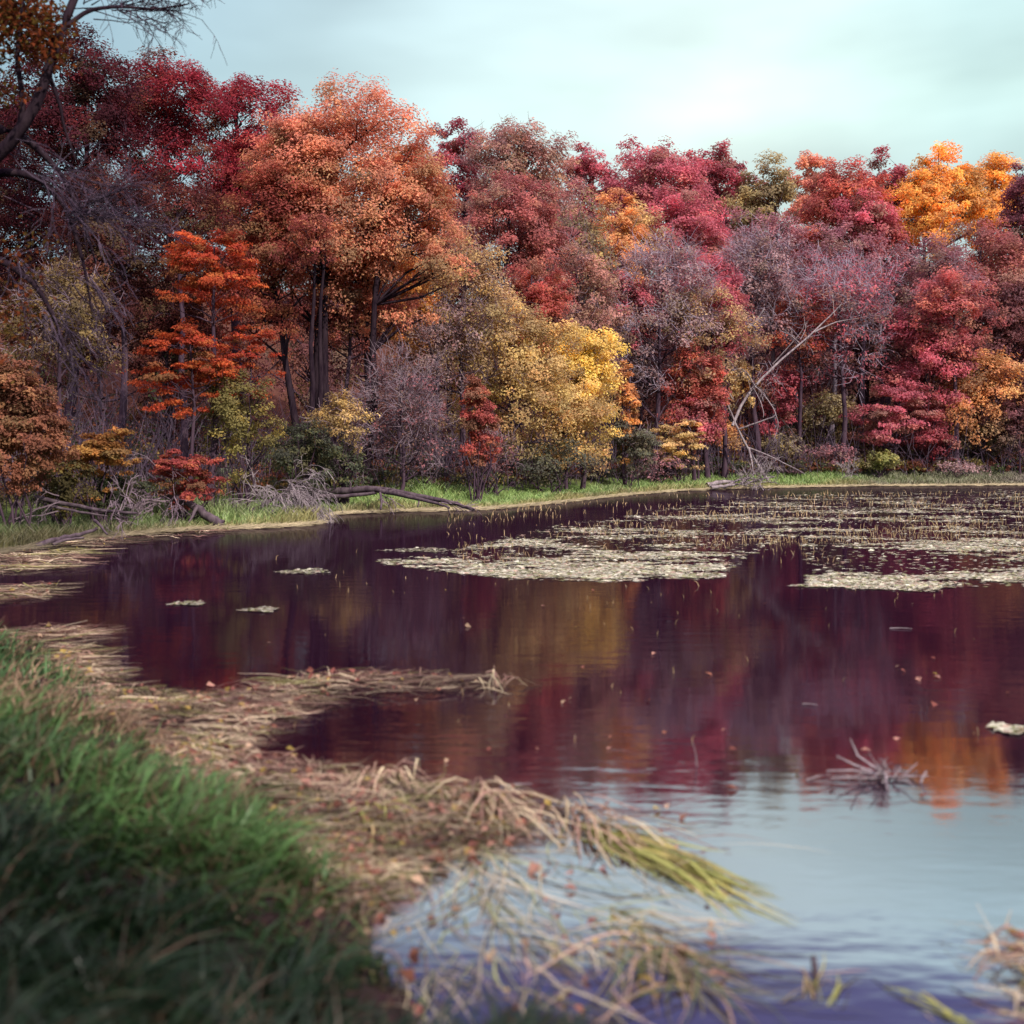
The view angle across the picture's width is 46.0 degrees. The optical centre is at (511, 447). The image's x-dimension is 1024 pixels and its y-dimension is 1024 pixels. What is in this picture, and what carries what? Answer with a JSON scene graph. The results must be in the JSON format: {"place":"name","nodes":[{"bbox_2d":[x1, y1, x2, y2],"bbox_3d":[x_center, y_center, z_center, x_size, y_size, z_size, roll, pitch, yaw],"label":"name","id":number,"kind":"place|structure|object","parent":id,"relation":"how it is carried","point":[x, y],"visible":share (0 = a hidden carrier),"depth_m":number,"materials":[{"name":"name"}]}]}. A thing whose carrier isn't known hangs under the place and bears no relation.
{"place":"outdoors","nodes":[
{"label":"outdoors","id":0,"kind":"place"},
{"bbox_2d":[0,485,1023,1023],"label":"water","id":1,"kind":"structure","parent":0,"point":[876,885],"depth_m":9.30,"materials":[{"name":"purple liquid"}]},
{"bbox_2d":[403,776,592,864],"bbox_3d":[-0.017,1.940,6.471,1.200,0.134,1.216,0,0,41],"label":"reed clump","id":2,"kind":"object","parent":1,"relation":"on","point":[488,793],"visible":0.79,"depth_m":6.57,"materials":[{"name":"plant"}]},
{"bbox_2d":[0,525,1023,1022],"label":"matted reeds","id":3,"kind":"object","parent":1,"relation":"on","point":[388,879],"visible":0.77,"depth_m":7.36,"materials":[{"name":"plant"}]},
{"bbox_2d":[0,483,1023,554],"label":"dead sedge","id":4,"kind":"object","parent":1,"relation":"on","point":[27,547],"visible":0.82,"depth_m":37.26,"materials":[{"name":"plant"}]},
{"bbox_2d":[1,473,1023,1014],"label":"fallen leaves","id":5,"kind":"object","parent":1,"relation":"on","point":[409,972],"depth_m":6.66,"materials":[{"name":"brown plant"}]},
{"bbox_2d":[367,847,692,995],"bbox_3d":[-0.074,1.987,5.187,1.744,0.039,1.657,0,0,18],"label":"reed clump","id":6,"kind":"object","parent":1,"relation":"on","point":[495,881],"visible":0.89,"depth_m":5.34,"materials":[{"name":"plant"}]},
{"bbox_2d":[291,811,867,1023],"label":"drowned reeds","id":7,"kind":"object","parent":1,"relation":"on","point":[558,949],"visible":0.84,"depth_m":4.93,"materials":[{"name":"plant"}]},
{"bbox_2d":[509,792,716,873],"bbox_3d":[0.559,1.942,6.197,1.192,0.129,1.097,0,0,0],"label":"reed clump","id":8,"kind":"object","parent":1,"relation":"on","point":[587,813],"visible":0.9,"depth_m":6.26,"materials":[{"name":"plant"}]},
{"bbox_2d":[265,489,1023,739],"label":"water sedge","id":9,"kind":"object","parent":1,"relation":"on","point":[702,513],"visible":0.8,"depth_m":29.55,"materials":[{"name":"plant"}]},
{"bbox_2d":[484,928,836,1023],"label":"reed clump","id":10,"kind":"object","parent":1,"relation":"on","point":[696,968],"visible":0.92,"depth_m":4.54,"materials":[{"name":"plant"}]},
{"bbox_2d":[554,893,796,1019],"bbox_3d":[0.730,1.980,4.772,1.240,0.053,1.119,0,0,0],"label":"reed clump","id":11,"kind":"object","parent":1,"relation":"on","point":[652,944],"visible":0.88,"depth_m":4.78,"materials":[{"name":"plant"}]},
{"bbox_2d":[573,822,796,926],"bbox_3d":[0.825,1.975,5.750,0.618,0.064,1.588,0,0,-21],"label":"reed clump","id":12,"kind":"object","parent":1,"relation":"on","point":[690,869],"visible":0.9,"depth_m":5.69,"materials":[{"name":"plant"}]},
{"bbox_2d":[376,490,1023,586],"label":"floating leaves","id":13,"kind":"object","parent":1,"relation":"on","point":[628,571],"visible":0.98,"depth_m":21.72,"materials":[{"name":"beige plant"}]},
{"bbox_2d":[0,268,1023,1023],"bbox_3d":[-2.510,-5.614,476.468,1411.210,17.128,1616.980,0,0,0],"label":"ground","id":14,"kind":"structure","parent":0,"point":[276,398],"depth_m":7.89,"materials":[{"name":"plant"}]},
{"bbox_2d":[0,353,83,530],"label":"maple shrub","id":15,"kind":"object","parent":14,"relation":"on","point":[26,420],"visible":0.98,"depth_m":25.68,"materials":[{"name":"orange plant"}]},
{"bbox_2d":[0,140,113,415],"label":"oak tree","id":16,"kind":"object","parent":14,"relation":"on","point":[9,230],"visible":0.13,"depth_m":46.59,"materials":[{"name":"brown plant"}]},
{"bbox_2d":[24,451,102,526],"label":"maple shrub","id":17,"kind":"object","parent":14,"relation":"on","point":[62,484],"visible":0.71,"depth_m":27.45,"materials":[{"name":"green plant"}]},
{"bbox_2d":[0,253,137,465],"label":"hickory tree","id":18,"kind":"object","parent":14,"relation":"on","point":[72,305],"visible":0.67,"depth_m":30.72,"materials":[{"name":"green plant"}]},
{"bbox_2d":[0,20,162,445],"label":"oak tree","id":19,"kind":"object","parent":14,"relation":"on","point":[86,87],"visible":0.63,"depth_m":41.58,"materials":[{"name":"red plant"}]},
{"bbox_2d":[16,230,172,427],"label":"oak tree","id":20,"kind":"object","parent":14,"relation":"on","point":[129,338],"visible":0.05,"depth_m":43.77,"materials":[{"name":"brown plant"}]},
{"bbox_2d":[56,426,141,527],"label":"maple shrub","id":21,"kind":"object","parent":14,"relation":"on","point":[110,451],"visible":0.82,"depth_m":28.34,"materials":[{"name":"orange plant"}]},
{"bbox_2d":[35,150,186,441],"bbox_3d":[-12.664,-4.088,38.108,4.895,10.522,4.642,0,0,0],"label":"oak tree","id":22,"kind":"object","parent":14,"relation":"on","point":[105,241],"visible":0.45,"depth_m":37.81,"materials":[{"name":"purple plant"}]},
{"bbox_2d":[0,0,226,431],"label":"overhanging tree","id":23,"kind":"object","parent":14,"relation":"on","point":[18,16],"visible":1,"depth_m":14.78,"materials":[{"name":"brown plant"}]},
{"bbox_2d":[95,247,235,447],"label":"oak tree","id":24,"kind":"object","parent":14,"relation":"on","point":[165,325],"visible":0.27,"depth_m":44.58,"materials":[{"name":"brown plant"}]},
{"bbox_2d":[90,45,249,449],"bbox_3d":[-13.055,-7.564,45.983,6.025,15.718,5.693,0,0,0],"label":"oak tree","id":25,"kind":"object","parent":14,"relation":"on","point":[167,113],"visible":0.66,"depth_m":45.18,"materials":[{"name":"red plant"}]},
{"bbox_2d":[121,321,239,497],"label":"maple tree","id":26,"kind":"object","parent":14,"relation":"on","point":[206,369],"visible":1,"depth_m":31.93,"materials":[{"name":"orange plant"}]},
{"bbox_2d":[135,182,241,470],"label":"oak tree","id":27,"kind":"object","parent":14,"relation":"on","point":[178,209],"visible":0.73,"depth_m":36.80,"materials":[{"name":"orange plant"}]},
{"bbox_2d":[148,448,230,521],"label":"maple shrub","id":28,"kind":"object","parent":14,"relation":"on","point":[163,466],"visible":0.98,"depth_m":30.43,"materials":[{"name":"red plant"}]},
{"bbox_2d":[155,228,268,505],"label":"maple tree","id":29,"kind":"object","parent":14,"relation":"on","point":[191,261],"visible":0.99,"depth_m":32.84,"materials":[{"name":"orange plant"}]},
{"bbox_2d":[186,367,288,510],"bbox_3d":[-7.481,-0.253,32.889,2.797,4.018,2.239,0,0,0],"label":"shrub","id":30,"kind":"object","parent":14,"relation":"on","point":[232,402],"visible":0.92,"depth_m":32.81,"materials":[{"name":"green plant"}]},
{"bbox_2d":[175,131,306,413],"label":"oak tree","id":31,"kind":"object","parent":14,"relation":"on","point":[250,333],"visible":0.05,"depth_m":52.62,"materials":[{"name":"red plant"}]},
{"bbox_2d":[206,324,285,505],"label":"maple tree","id":32,"kind":"object","parent":14,"relation":"on","point":[250,352],"visible":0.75,"depth_m":33.47,"materials":[{"name":"orange plant"}]},
{"bbox_2d":[186,71,322,454],"bbox_3d":[-10.188,-7.390,47.770,5.564,15.336,5.168,0,0,0],"label":"oak tree","id":33,"kind":"object","parent":14,"relation":"on","point":[244,91],"visible":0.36,"depth_m":47.24,"materials":[{"name":"red plant"}]},
{"bbox_2d":[199,158,330,488],"bbox_3d":[-8.367,-4.121,40.664,4.683,10.989,3.394,0,0,0],"label":"oak tree","id":34,"kind":"object","parent":14,"relation":"on","point":[269,242],"visible":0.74,"depth_m":40.14,"materials":[{"name":"orange plant"}]},
{"bbox_2d":[221,453,343,523],"bbox_3d":[-6.222,1.672,32.303,3.486,3.065,2.510,0,0,0],"label":"fallen brush","id":35,"kind":"object","parent":14,"relation":"on","point":[295,493],"visible":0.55,"depth_m":32.27,"materials":[{"name":"grey wood"}]},
{"bbox_2d":[259,417,343,504],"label":"shrub","id":36,"kind":"object","parent":14,"relation":"on","point":[292,455],"visible":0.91,"depth_m":36.88,"materials":[{"name":"green plant"}]},
{"bbox_2d":[267,210,341,495],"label":"oak tree","id":37,"kind":"object","parent":14,"relation":"on","point":[324,236],"visible":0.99,"depth_m":38.60,"materials":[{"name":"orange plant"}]},
{"bbox_2d":[248,199,362,437],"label":"oak tree","id":38,"kind":"object","parent":14,"relation":"on","point":[302,349],"visible":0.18,"depth_m":54.71,"materials":[{"name":"brown plant"}]},
{"bbox_2d":[237,113,374,476],"bbox_3d":[-7.078,-5.098,41.634,4.978,12.902,3.943,0,0,0],"label":"oak tree","id":39,"kind":"object","parent":14,"relation":"on","point":[264,144],"visible":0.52,"depth_m":40.94,"materials":[{"name":"orange plant"}]},
{"bbox_2d":[284,216,354,486],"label":"oak tree","id":40,"kind":"object","parent":14,"relation":"on","point":[320,371],"visible":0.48,"depth_m":39.45,"materials":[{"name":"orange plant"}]},
{"bbox_2d":[302,384,381,504],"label":"shrub","id":41,"kind":"object","parent":14,"relation":"on","point":[344,405],"visible":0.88,"depth_m":37.78,"materials":[{"name":"yellow plant"}]},
{"bbox_2d":[288,246,412,468],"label":"oak tree","id":42,"kind":"object","parent":14,"relation":"on","point":[336,336],"visible":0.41,"depth_m":42.92,"materials":[{"name":"brown plant"}]},
{"bbox_2d":[239,68,479,466],"bbox_3d":[-5.778,-5.948,42.265,7.594,14.305,7.216,0,0,35],"label":"oak tree","id":43,"kind":"object","parent":14,"relation":"on","point":[374,96],"visible":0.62,"depth_m":40.97,"materials":[{"name":"orange plant"}]},
{"bbox_2d":[320,244,399,425],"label":"oak tree","id":44,"kind":"object","parent":14,"relation":"on","point":[364,331],"visible":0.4,"depth_m":42.69,"materials":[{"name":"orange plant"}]},
{"bbox_2d":[308,483,480,513],"bbox_3d":[-3.723,1.882,36.712,5.836,1.736,1.539,0,0,13],"label":"fallen log","id":45,"kind":"object","parent":14,"relation":"on","point":[346,492],"visible":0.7,"depth_m":36.86,"materials":[{"name":"brown wood"}]},
{"bbox_2d":[337,329,462,490],"bbox_3d":[-3.736,-1.177,40.547,4.245,5.851,3.732,0,0,0],"label":"twiggy shrub","id":46,"kind":"object","parent":14,"relation":"on","point":[400,409],"visible":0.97,"depth_m":40.48,"materials":[{"name":"grey plant"}]},
{"bbox_2d":[358,248,442,468],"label":"maple tree","id":47,"kind":"object","parent":14,"relation":"on","point":[420,289],"visible":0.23,"depth_m":44.65,"materials":[{"name":"brown plant"}]},
{"bbox_2d":[340,125,480,484],"bbox_3d":[-3.507,-4.781,41.546,4.883,12.487,4.036,0,0,0],"label":"oak tree","id":48,"kind":"object","parent":14,"relation":"on","point":[406,191],"visible":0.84,"depth_m":41.17,"materials":[{"name":"orange plant"}]},
{"bbox_2d":[378,284,502,467],"bbox_3d":[-2.750,-2.782,44.668,4.813,8.198,4.588,0,0,22],"label":"twiggy shrub","id":49,"kind":"object","parent":14,"relation":"on","point":[437,339],"visible":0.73,"depth_m":44.67,"materials":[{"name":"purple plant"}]},
{"bbox_2d":[424,116,492,425],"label":"oak tree","id":50,"kind":"object","parent":14,"relation":"on","point":[457,143],"visible":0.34,"depth_m":69.52,"materials":[{"name":"red plant"}]},
{"bbox_2d":[387,212,542,480],"bbox_3d":[-1.872,-3.895,46.746,6.300,10.444,5.820,0,0,21],"label":"elm tree","id":51,"kind":"object","parent":14,"relation":"on","point":[491,294],"visible":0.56,"depth_m":45.96,"materials":[{"name":"yellow plant"}]},
{"bbox_2d":[458,374,504,500],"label":"maple shrub","id":52,"kind":"object","parent":14,"relation":"on","point":[477,420],"visible":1,"depth_m":41.36,"materials":[{"name":"red plant"}]},
{"bbox_2d":[0,467,1023,548],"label":"shore grass","id":53,"kind":"structure","parent":14,"relation":"on","point":[22,536],"depth_m":40.34,"materials":[{"name":"green plant"}]},
{"bbox_2d":[0,343,1023,516],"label":"forest undergrowth","id":54,"kind":"object","parent":14,"relation":"on","point":[917,465],"visible":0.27,"depth_m":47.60,"materials":[{"name":"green plant"}]},
{"bbox_2d":[440,288,586,486],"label":"elm tree","id":55,"kind":"object","parent":14,"relation":"on","point":[514,390],"visible":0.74,"depth_m":47.30,"materials":[{"name":"yellow plant"}]},
{"bbox_2d":[446,168,587,446],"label":"oak tree","id":56,"kind":"object","parent":14,"relation":"on","point":[532,234],"visible":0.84,"depth_m":57.25,"materials":[{"name":"red plant"}]},
{"bbox_2d":[452,113,581,446],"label":"oak tree","id":57,"kind":"object","parent":14,"relation":"on","point":[536,151],"visible":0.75,"depth_m":65.11,"materials":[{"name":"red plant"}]},
{"bbox_2d":[497,259,578,465],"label":"oak tree","id":58,"kind":"object","parent":14,"relation":"on","point":[553,298],"visible":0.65,"depth_m":52.70,"materials":[{"name":"red plant"}]},
{"bbox_2d":[506,434,605,492],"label":"shrub","id":59,"kind":"object","parent":14,"relation":"on","point":[547,461],"visible":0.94,"depth_m":47.20,"materials":[{"name":"green plant"}]},
{"bbox_2d":[516,364,622,490],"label":"maple tree","id":60,"kind":"object","parent":14,"relation":"on","point":[588,412],"visible":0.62,"depth_m":49.41,"materials":[{"name":"yellow plant"}]},
{"bbox_2d":[520,182,626,466],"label":"elm tree","id":61,"kind":"object","parent":14,"relation":"on","point":[583,222],"visible":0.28,"depth_m":59.20,"materials":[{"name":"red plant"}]},
{"bbox_2d":[522,222,638,478],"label":"elm tree","id":62,"kind":"object","parent":14,"relation":"on","point":[587,305],"visible":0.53,"depth_m":55.73,"materials":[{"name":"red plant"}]},
{"bbox_2d":[542,320,631,488],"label":"maple tree","id":63,"kind":"object","parent":14,"relation":"on","point":[598,372],"visible":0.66,"depth_m":51.12,"materials":[{"name":"yellow plant"}]},
{"bbox_2d":[553,141,620,224],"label":"oak tree","id":64,"kind":"object","parent":14,"relation":"on","point":[591,168],"visible":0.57,"depth_m":83.34,"materials":[{"name":"red plant"}]},
{"bbox_2d":[572,187,649,450],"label":"maple tree","id":65,"kind":"object","parent":14,"relation":"on","point":[623,232],"visible":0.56,"depth_m":66.44,"materials":[{"name":"orange plant"}]},
{"bbox_2d":[599,418,661,489],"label":"shrub","id":66,"kind":"object","parent":14,"relation":"on","point":[638,446],"visible":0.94,"depth_m":53.73,"materials":[{"name":"green plant"}]},
{"bbox_2d":[594,268,666,456],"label":"oak tree","id":67,"kind":"object","parent":14,"relation":"on","point":[643,292],"visible":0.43,"depth_m":59.55,"materials":[{"name":"red plant"}]},
{"bbox_2d":[592,220,730,478],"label":"elm tree","id":68,"kind":"object","parent":14,"relation":"on","point":[666,283],"visible":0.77,"depth_m":59.76,"materials":[{"name":"purple plant"}]},
{"bbox_2d":[598,133,726,410],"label":"oak tree","id":69,"kind":"object","parent":14,"relation":"on","point":[662,161],"visible":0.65,"depth_m":82.53,"materials":[{"name":"red plant"}]},
{"bbox_2d":[650,416,707,482],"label":"maple shrub","id":70,"kind":"object","parent":14,"relation":"on","point":[671,444],"visible":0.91,"depth_m":58.17,"materials":[{"name":"yellow plant"}]},
{"bbox_2d":[635,181,734,390],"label":"oak tree","id":71,"kind":"object","parent":14,"relation":"on","point":[707,224],"visible":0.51,"depth_m":72.53,"materials":[{"name":"red plant"}]},
{"bbox_2d":[655,338,733,480],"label":"maple tree","id":72,"kind":"object","parent":14,"relation":"on","point":[716,392],"visible":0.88,"depth_m":59.76,"materials":[{"name":"red plant"}]},
{"bbox_2d":[667,384,728,479],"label":"maple shrub","id":73,"kind":"object","parent":14,"relation":"on","point":[701,418],"visible":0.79,"depth_m":59.36,"materials":[{"name":"red plant"}]},
{"bbox_2d":[658,270,777,479],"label":"elm tree","id":74,"kind":"object","parent":14,"relation":"on","point":[705,340],"visible":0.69,"depth_m":60.59,"materials":[{"name":"plant"}]},
{"bbox_2d":[681,138,762,253],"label":"oak tree","id":75,"kind":"object","parent":14,"relation":"on","point":[720,170],"visible":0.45,"depth_m":85.26,"materials":[{"name":"red plant"}]},
{"bbox_2d":[691,271,755,478],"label":"oak tree","id":76,"kind":"object","parent":14,"relation":"on","point":[742,297],"visible":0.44,"depth_m":61.87,"materials":[{"name":"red plant"}]},
{"bbox_2d":[718,148,809,409],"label":"oak tree","id":77,"kind":"object","parent":14,"relation":"on","point":[773,194],"visible":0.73,"depth_m":83.34,"materials":[{"name":"green plant"}]},
{"bbox_2d":[713,208,823,465],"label":"elm tree","id":78,"kind":"object","parent":14,"relation":"on","point":[747,270],"visible":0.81,"depth_m":65.92,"materials":[{"name":"purple plant"}]},
{"bbox_2d":[735,364,808,452],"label":"maple shrub","id":79,"kind":"object","parent":14,"relation":"on","point":[789,405],"visible":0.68,"depth_m":67.45,"materials":[{"name":"red plant"}]},
{"bbox_2d":[734,208,813,455],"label":"oak tree","id":80,"kind":"object","parent":14,"relation":"on","point":[774,225],"visible":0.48,"depth_m":67.53,"materials":[{"name":"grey plant"}]},
{"bbox_2d":[711,290,868,480],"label":"leaning dead tree","id":81,"kind":"object","parent":14,"relation":"on","point":[749,449],"visible":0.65,"depth_m":61.62,"materials":[{"name":"grey wood"}]},
{"bbox_2d":[757,288,843,461],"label":"oak tree","id":82,"kind":"object","parent":14,"relation":"on","point":[819,320],"visible":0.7,"depth_m":66.64,"materials":[{"name":"red plant"}]},
{"bbox_2d":[784,385,859,447],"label":"shrub","id":83,"kind":"object","parent":14,"relation":"on","point":[831,411],"visible":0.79,"depth_m":68.65,"materials":[{"name":"green plant"}]},
{"bbox_2d":[794,219,871,449],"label":"oak tree","id":84,"kind":"object","parent":14,"relation":"on","point":[824,250],"visible":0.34,"depth_m":70.85,"materials":[{"name":"grey plant"}]},
{"bbox_2d":[769,239,913,465],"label":"elm tree","id":85,"kind":"object","parent":14,"relation":"on","point":[831,280],"visible":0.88,"depth_m":66.16,"materials":[{"name":"purple plant"}]},
{"bbox_2d":[775,155,912,430],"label":"oak tree","id":86,"kind":"object","parent":14,"relation":"on","point":[847,185],"visible":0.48,"depth_m":79.22,"materials":[{"name":"red plant"}]},
{"bbox_2d":[817,220,894,449],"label":"oak tree","id":87,"kind":"object","parent":14,"relation":"on","point":[871,256],"visible":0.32,"depth_m":71.60,"materials":[{"name":"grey plant"}]},
{"bbox_2d":[821,187,914,418],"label":"maple tree","id":88,"kind":"object","parent":14,"relation":"on","point":[883,213],"visible":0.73,"depth_m":77.43,"materials":[{"name":"red plant"}]},
{"bbox_2d":[838,382,949,470],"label":"maple tree","id":89,"kind":"object","parent":14,"relation":"on","point":[914,402],"visible":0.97,"depth_m":67.33,"materials":[{"name":"red plant"}]},
{"bbox_2d":[876,179,970,399],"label":"maple tree","id":90,"kind":"object","parent":14,"relation":"on","point":[915,209],"visible":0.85,"depth_m":79.55,"materials":[{"name":"orange plant"}]},
{"bbox_2d":[868,301,985,458],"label":"maple tree","id":91,"kind":"object","parent":14,"relation":"on","point":[914,372],"visible":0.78,"depth_m":68.54,"materials":[{"name":"red plant"}]},
{"bbox_2d":[876,215,991,461],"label":"elm tree","id":92,"kind":"object","parent":14,"relation":"on","point":[913,272],"visible":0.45,"depth_m":71.71,"materials":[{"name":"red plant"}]},
{"bbox_2d":[890,140,998,418],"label":"maple tree","id":93,"kind":"object","parent":14,"relation":"on","point":[950,182],"visible":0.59,"depth_m":83.41,"materials":[{"name":"orange plant"}]},
{"bbox_2d":[903,263,1011,469],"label":"oak tree","id":94,"kind":"object","parent":14,"relation":"on","point":[952,309],"visible":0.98,"depth_m":67.69,"materials":[{"name":"red plant"}]},
{"bbox_2d":[902,216,1023,452],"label":"oak tree","id":95,"kind":"object","parent":14,"relation":"on","point":[1010,271],"visible":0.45,"depth_m":72.82,"materials":[{"name":"red plant"}]},
{"bbox_2d":[926,345,1023,462],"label":"maple tree","id":96,"kind":"object","parent":14,"relation":"on","point":[974,389],"visible":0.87,"depth_m":68.09,"materials":[{"name":"orange plant"}]},
{"bbox_2d":[952,150,1023,423],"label":"maple tree","id":97,"kind":"object","parent":14,"relation":"on","point":[994,175],"visible":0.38,"depth_m":85.14,"materials":[{"name":"orange plant"}]},
{"bbox_2d":[962,275,1023,461],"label":"oak tree","id":98,"kind":"object","parent":14,"relation":"on","point":[1001,337],"visible":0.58,"depth_m":70.32,"materials":[{"name":"red plant"}]},
{"bbox_2d":[977,385,1023,474],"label":"maple tree","id":99,"kind":"object","parent":14,"relation":"on","point":[1016,422],"visible":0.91,"depth_m":67.99,"materials":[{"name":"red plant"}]},
{"bbox_2d":[996,161,1023,278],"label":"oak tree","id":100,"kind":"object","parent":14,"relation":"on","point":[1015,191],"visible":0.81,"depth_m":75.89,"materials":[{"name":"red plant"}]},
{"bbox_2d":[0,0,1023,326],"label":"sky","id":101,"kind":"structure","parent":0,"point":[838,79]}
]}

